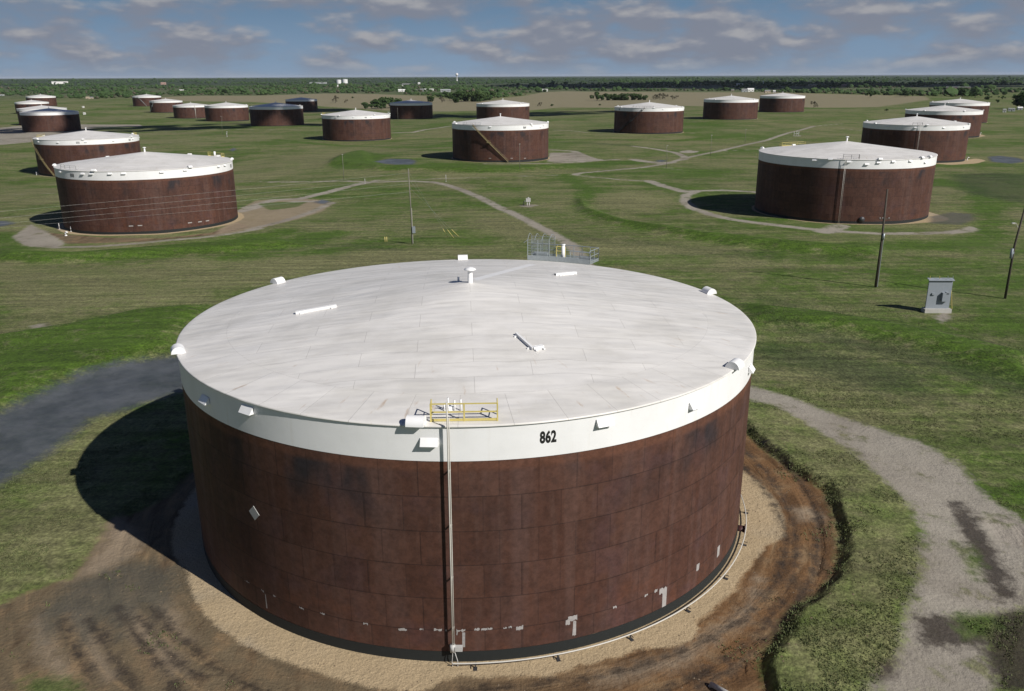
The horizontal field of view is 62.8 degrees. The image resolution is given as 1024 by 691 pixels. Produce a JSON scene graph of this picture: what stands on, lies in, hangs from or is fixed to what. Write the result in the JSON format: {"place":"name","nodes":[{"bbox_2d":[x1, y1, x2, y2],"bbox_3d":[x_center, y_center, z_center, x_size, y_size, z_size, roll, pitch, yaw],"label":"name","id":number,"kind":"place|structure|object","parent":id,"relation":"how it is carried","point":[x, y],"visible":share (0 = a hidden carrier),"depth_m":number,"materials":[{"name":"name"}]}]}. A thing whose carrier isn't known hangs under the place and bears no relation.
{"place":"outdoors","nodes":[
{"label":"outdoors","id":0,"kind":"place"},
{"bbox_2d":[0,223,838,690],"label":"dirt","id":1,"kind":"structure","parent":0,"point":[88,617],"depth_m":56.20,"materials":[{"name":"brown soil"}]},
{"bbox_2d":[2,467,835,690],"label":"weeds","id":2,"kind":"object","parent":1,"relation":"on","point":[758,657],"visible":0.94,"depth_m":55.36,"materials":[{"name":"green plant"}]},
{"bbox_2d":[708,681,727,690],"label":"pipe","id":3,"kind":"object","parent":1,"relation":"on","point":[713,685],"visible":1,"depth_m":50.40,"materials":[{"name":"grey metal"}]},
{"bbox_2d":[746,422,886,690],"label":"tall grass","id":4,"kind":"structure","parent":1,"relation":"on","point":[791,610],"depth_m":61.47,"materials":[{"name":"green plant"}]},
{"bbox_2d":[21,112,984,690],"bbox_3d":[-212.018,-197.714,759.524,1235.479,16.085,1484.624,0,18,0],"label":"gravel","id":5,"kind":"structure","parent":0,"point":[219,606],"depth_m":56.22,"materials":[{"name":"beige gravel"}]},
{"bbox_2d":[14,100,48,113],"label":"storage tank","id":6,"kind":"object","parent":5,"relation":"on","point":[28,103],"visible":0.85,"depth_m":1241.64,"materials":[{"name":"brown metal"}]},
{"bbox_2d":[25,94,56,105],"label":"storage tank","id":7,"kind":"object","parent":5,"relation":"on","point":[51,100],"visible":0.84,"depth_m":1420.54,"materials":[{"name":"brown metal"}]},
{"bbox_2d":[16,105,66,124],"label":"storage tank","id":8,"kind":"object","parent":5,"relation":"on","point":[30,109],"visible":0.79,"depth_m":847.18,"materials":[{"name":"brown metal"}]},
{"bbox_2d":[19,107,80,131],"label":"storage tank","id":9,"kind":"object","parent":5,"relation":"on","point":[48,119],"visible":0.98,"depth_m":714.03,"materials":[{"name":"brown metal"}]},
{"bbox_2d":[30,128,140,176],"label":"storage tank","id":10,"kind":"object","parent":5,"relation":"on","point":[85,144],"visible":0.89,"depth_m":385.64,"materials":[{"name":"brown metal"}]},
{"bbox_2d":[52,147,237,234],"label":"storage tank","id":11,"kind":"object","parent":5,"relation":"on","point":[128,179],"visible":0.99,"depth_m":217.99,"materials":[{"name":"brown metal"}]},
{"bbox_2d":[132,94,160,105],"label":"storage tank","id":12,"kind":"object","parent":5,"relation":"on","point":[141,100],"visible":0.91,"depth_m":1409.90,"materials":[{"name":"brown metal"}]},
{"bbox_2d":[149,98,182,112],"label":"storage tank","id":13,"kind":"object","parent":5,"relation":"on","point":[162,106],"visible":0.92,"depth_m":1220.08,"materials":[{"name":"brown metal"}]},
{"bbox_2d":[172,102,205,118],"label":"storage tank","id":14,"kind":"object","parent":5,"relation":"on","point":[190,110],"visible":0.89,"depth_m":1099.35,"materials":[{"name":"brown metal"}]},
{"bbox_2d":[204,102,248,121],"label":"storage tank","id":15,"kind":"object","parent":5,"relation":"on","point":[226,112],"visible":0.99,"depth_m":904.30,"materials":[{"name":"brown metal"}]},
{"bbox_2d":[249,101,303,125],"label":"storage tank","id":16,"kind":"object","parent":5,"relation":"on","point":[276,114],"visible":0.98,"depth_m":722.08,"materials":[{"name":"brown metal"}]},
{"bbox_2d":[285,97,317,110],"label":"storage tank","id":17,"kind":"object","parent":5,"relation":"on","point":[308,104],"visible":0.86,"depth_m":1223.90,"materials":[{"name":"brown metal"}]},
{"bbox_2d":[321,108,390,140],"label":"storage tank","id":18,"kind":"object","parent":5,"relation":"on","point":[355,125],"visible":0.99,"depth_m":552.61,"materials":[{"name":"brown metal"}]},
{"bbox_2d":[390,100,432,118],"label":"storage tank","id":19,"kind":"object","parent":5,"relation":"on","point":[411,109],"visible":0.98,"depth_m":887.50,"materials":[{"name":"brown metal"}]},
{"bbox_2d":[170,233,756,670],"bbox_3d":[-3.054,3.466,72.290,46.761,21.124,48.483,0,18,0],"label":"storage tank","id":20,"kind":"object","parent":5,"relation":"on","point":[462,459],"visible":1,"depth_m":53.77,"materials":[{"name":"brown metal"}]},
{"bbox_2d":[452,113,548,162],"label":"storage tank","id":21,"kind":"object","parent":5,"relation":"on","point":[501,139],"visible":0.98,"depth_m":381.72,"materials":[{"name":"brown metal"}]},
{"bbox_2d":[476,98,528,119],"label":"storage tank","id":22,"kind":"object","parent":5,"relation":"on","point":[511,109],"visible":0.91,"depth_m":706.52,"materials":[{"name":"brown metal"}]},
{"bbox_2d":[614,100,683,133],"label":"storage tank","id":23,"kind":"object","parent":5,"relation":"on","point":[649,117],"visible":0.99,"depth_m":542.03,"materials":[{"name":"brown metal"}]},
{"bbox_2d":[703,94,758,119],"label":"storage tank","id":24,"kind":"object","parent":5,"relation":"on","point":[731,107],"visible":1,"depth_m":704.18,"materials":[{"name":"brown metal"}]},
{"bbox_2d":[759,93,804,111],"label":"storage tank","id":25,"kind":"object","parent":5,"relation":"on","point":[782,102],"visible":1,"depth_m":870.01,"materials":[{"name":"brown metal"}]},
{"bbox_2d":[754,136,937,223],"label":"storage tank","id":26,"kind":"object","parent":5,"relation":"on","point":[845,182],"visible":0.99,"depth_m":215.67,"materials":[{"name":"brown metal"}]},
{"bbox_2d":[861,113,970,162],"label":"storage tank","id":27,"kind":"object","parent":5,"relation":"on","point":[946,141],"visible":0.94,"depth_m":377.69,"materials":[{"name":"brown metal"}]},
{"bbox_2d":[905,103,983,137],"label":"storage tank","id":28,"kind":"object","parent":5,"relation":"on","point":[973,117],"visible":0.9,"depth_m":532.53,"materials":[{"name":"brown metal"}]},
{"bbox_2d":[929,97,989,122],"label":"storage tank","id":29,"kind":"object","parent":5,"relation":"on","point":[973,104],"visible":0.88,"depth_m":697.17,"materials":[{"name":"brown metal"}]},
{"bbox_2d":[0,75,1023,690],"bbox_3d":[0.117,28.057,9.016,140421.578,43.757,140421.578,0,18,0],"label":"ground","id":30,"kind":"structure","parent":0,"point":[634,221],"depth_m":169.54,"materials":[{"name":"green plant"}]},
{"bbox_2d":[51,81,67,83],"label":"long building","id":31,"kind":"structure","parent":30,"relation":"on","point":[59,82],"depth_m":4565.32,"materials":[{"name":"white metal"}]},
{"bbox_2d":[408,168,414,243],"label":"utility pole","id":32,"kind":"object","parent":30,"relation":"on","point":[412,229],"visible":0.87,"depth_m":195.64,"materials":[{"name":"brown wood"}]},
{"bbox_2d":[0,173,402,211],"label":"power cable","id":33,"kind":"object","parent":32,"relation":"attached to","point":[188,194],"visible":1,"depth_m":165.31,"materials":[{"name":"metal"}]},
{"bbox_2d":[3,184,400,223],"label":"power cable","id":34,"kind":"object","parent":32,"relation":"attached to","point":[194,205],"visible":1,"depth_m":168.22,"materials":[{"name":"metal"}]},
{"bbox_2d":[1,192,402,227],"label":"power cable","id":35,"kind":"object","parent":32,"relation":"attached to","point":[193,211],"visible":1,"depth_m":172.55,"materials":[{"name":"metal"}]},
{"bbox_2d":[6,178,402,217],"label":"power cable","id":36,"kind":"object","parent":32,"relation":"attached to","point":[197,199],"visible":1,"depth_m":165.96,"materials":[{"name":"metal"}]},
{"bbox_2d":[32,416,898,690],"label":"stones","id":37,"kind":"object","parent":30,"relation":"on","point":[540,679],"visible":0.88,"depth_m":56.47,"materials":[{"name":"brown stone"}]},
{"bbox_2d":[0,76,1023,98],"bbox_3d":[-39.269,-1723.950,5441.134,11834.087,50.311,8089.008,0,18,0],"label":"woodland","id":38,"kind":"object","parent":30,"relation":"on","point":[950,91],"visible":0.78,"depth_m":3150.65,"materials":[{"name":"green plant"}]},
{"bbox_2d":[523,197,530,205],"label":"valve station","id":39,"kind":"object","parent":30,"relation":"on","point":[528,199],"visible":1,"depth_m":253.60,"materials":[{"name":"white paint"}]},
{"bbox_2d":[874,189,888,287],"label":"utility pole","id":40,"kind":"object","parent":30,"relation":"on","point":[879,257],"visible":0.98,"depth_m":148.19,"materials":[{"name":"brown wood"}]},
{"bbox_2d":[921,276,954,312],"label":"equipment panel","id":41,"kind":"object","parent":30,"relation":"on","point":[939,293],"visible":0.97,"depth_m":133.05,"materials":[{"name":"metal"}]},
{"bbox_2d":[958,87,969,96],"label":"tree","id":42,"kind":"object","parent":30,"relation":"on","point":[962,91],"visible":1,"depth_m":1574.71,"materials":[{"name":"green plant"}]},
{"bbox_2d":[969,87,989,96],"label":"tree","id":43,"kind":"object","parent":30,"relation":"on","point":[974,91],"visible":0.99,"depth_m":1514.07,"materials":[{"name":"green plant"}]},
{"bbox_2d":[1004,209,1023,298],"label":"utility pole","id":44,"kind":"object","parent":30,"relation":"on","point":[1012,252],"visible":0.91,"depth_m":140.28,"materials":[{"name":"brown wood"}]},
{"bbox_2d":[1011,91,1023,106],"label":"tree","id":45,"kind":"object","parent":30,"relation":"on","point":[1019,99],"visible":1,"depth_m":957.32,"materials":[{"name":"green plant"}]},
{"bbox_2d":[0,124,1023,690],"bbox_3d":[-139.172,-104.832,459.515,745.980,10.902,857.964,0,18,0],"label":"road","id":46,"kind":"structure","parent":0,"point":[972,552],"depth_m":68.48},
{"bbox_2d":[0,148,1023,483],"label":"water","id":47,"kind":"structure","parent":0,"point":[38,426],"depth_m":96.44,"materials":[{"name":"grey liquid"}]},
{"bbox_2d":[0,0,1023,78],"label":"sky","id":48,"kind":"structure","parent":0,"point":[39,38],"materials":[{"name":"blue"}]},
{"bbox_2d":[161,91,928,111],"bbox_3d":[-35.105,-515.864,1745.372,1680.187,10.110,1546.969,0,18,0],"label":"field","id":49,"kind":"structure","parent":0,"point":[573,99],"depth_m":1630.38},
{"bbox_2d":[361,102,368,108],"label":"tree","id":50,"kind":"object","parent":49,"relation":"on","point":[365,105],"visible":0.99,"depth_m":1297.99,"materials":[{"name":"green plant"}]},
{"bbox_2d":[372,99,382,107],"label":"tree","id":51,"kind":"object","parent":49,"relation":"on","point":[376,102],"visible":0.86,"depth_m":1303.30,"materials":[{"name":"green plant"}]},
{"bbox_2d":[373,103,385,108],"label":"tree","id":52,"kind":"object","parent":49,"relation":"on","point":[380,106],"visible":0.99,"depth_m":1264.97,"materials":[{"name":"green plant"}]},
{"bbox_2d":[378,97,390,105],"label":"tree","id":53,"kind":"object","parent":49,"relation":"on","point":[385,101],"visible":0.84,"depth_m":1308.48,"materials":[{"name":"green plant"}]},
{"bbox_2d":[426,95,433,101],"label":"tree","id":54,"kind":"object","parent":49,"relation":"on","point":[431,98],"visible":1,"depth_m":1599.03,"materials":[{"name":"green plant"}]},
{"bbox_2d":[446,92,453,98],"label":"tree","id":55,"kind":"object","parent":49,"relation":"on","point":[451,96],"visible":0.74,"depth_m":1690.62,"materials":[{"name":"green plant"}]},
{"bbox_2d":[452,97,459,102],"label":"tree","id":56,"kind":"object","parent":49,"relation":"on","point":[455,99],"visible":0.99,"depth_m":1525.81,"materials":[{"name":"green plant"}]},
{"bbox_2d":[455,91,462,100],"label":"tree","id":57,"kind":"object","parent":49,"relation":"on","point":[458,93],"visible":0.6,"depth_m":1635.28,"materials":[{"name":"green plant"}]},
{"bbox_2d":[460,91,474,100],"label":"tree","id":58,"kind":"object","parent":49,"relation":"on","point":[463,97],"visible":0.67,"depth_m":1614.66,"materials":[{"name":"green plant"}]},
{"bbox_2d":[465,91,476,101],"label":"tree","id":59,"kind":"object","parent":49,"relation":"on","point":[468,94],"visible":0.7,"depth_m":1591.33,"materials":[{"name":"green plant"}]},
{"bbox_2d":[471,92,485,101],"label":"tree","id":60,"kind":"object","parent":49,"relation":"on","point":[478,96],"visible":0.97,"depth_m":1586.86,"materials":[{"name":"green plant"}]},
{"bbox_2d":[590,91,608,98],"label":"tree","id":61,"kind":"object","parent":49,"relation":"on","point":[597,95],"visible":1,"depth_m":1533.25,"materials":[{"name":"green plant"}]},
{"bbox_2d":[610,93,616,99],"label":"tree","id":62,"kind":"object","parent":49,"relation":"on","point":[613,96],"visible":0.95,"depth_m":1557.13,"materials":[{"name":"green plant"}]},
{"bbox_2d":[619,93,633,99],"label":"tree","id":63,"kind":"object","parent":49,"relation":"on","point":[624,96],"visible":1,"depth_m":1547.78,"materials":[{"name":"green plant"}]},
{"bbox_2d":[627,93,637,99],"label":"tree","id":64,"kind":"object","parent":49,"relation":"on","point":[633,97],"visible":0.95,"depth_m":1555.45,"materials":[{"name":"green plant"}]},
{"bbox_2d":[634,93,642,99],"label":"tree","id":65,"kind":"object","parent":49,"relation":"on","point":[638,96],"visible":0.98,"depth_m":1550.95,"materials":[{"name":"green plant"}]},
{"bbox_2d":[865,90,877,95],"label":"tree","id":66,"kind":"object","parent":49,"relation":"on","point":[870,93],"visible":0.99,"depth_m":1590.53,"materials":[{"name":"green plant"}]},
{"bbox_2d":[902,89,909,95],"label":"tree","id":67,"kind":"object","parent":49,"relation":"on","point":[906,93],"visible":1,"depth_m":1611.57,"materials":[{"name":"green plant"}]},
{"bbox_2d":[909,89,918,95],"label":"tree","id":68,"kind":"object","parent":49,"relation":"on","point":[912,92],"visible":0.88,"depth_m":1636.21,"materials":[{"name":"green plant"}]}
]}

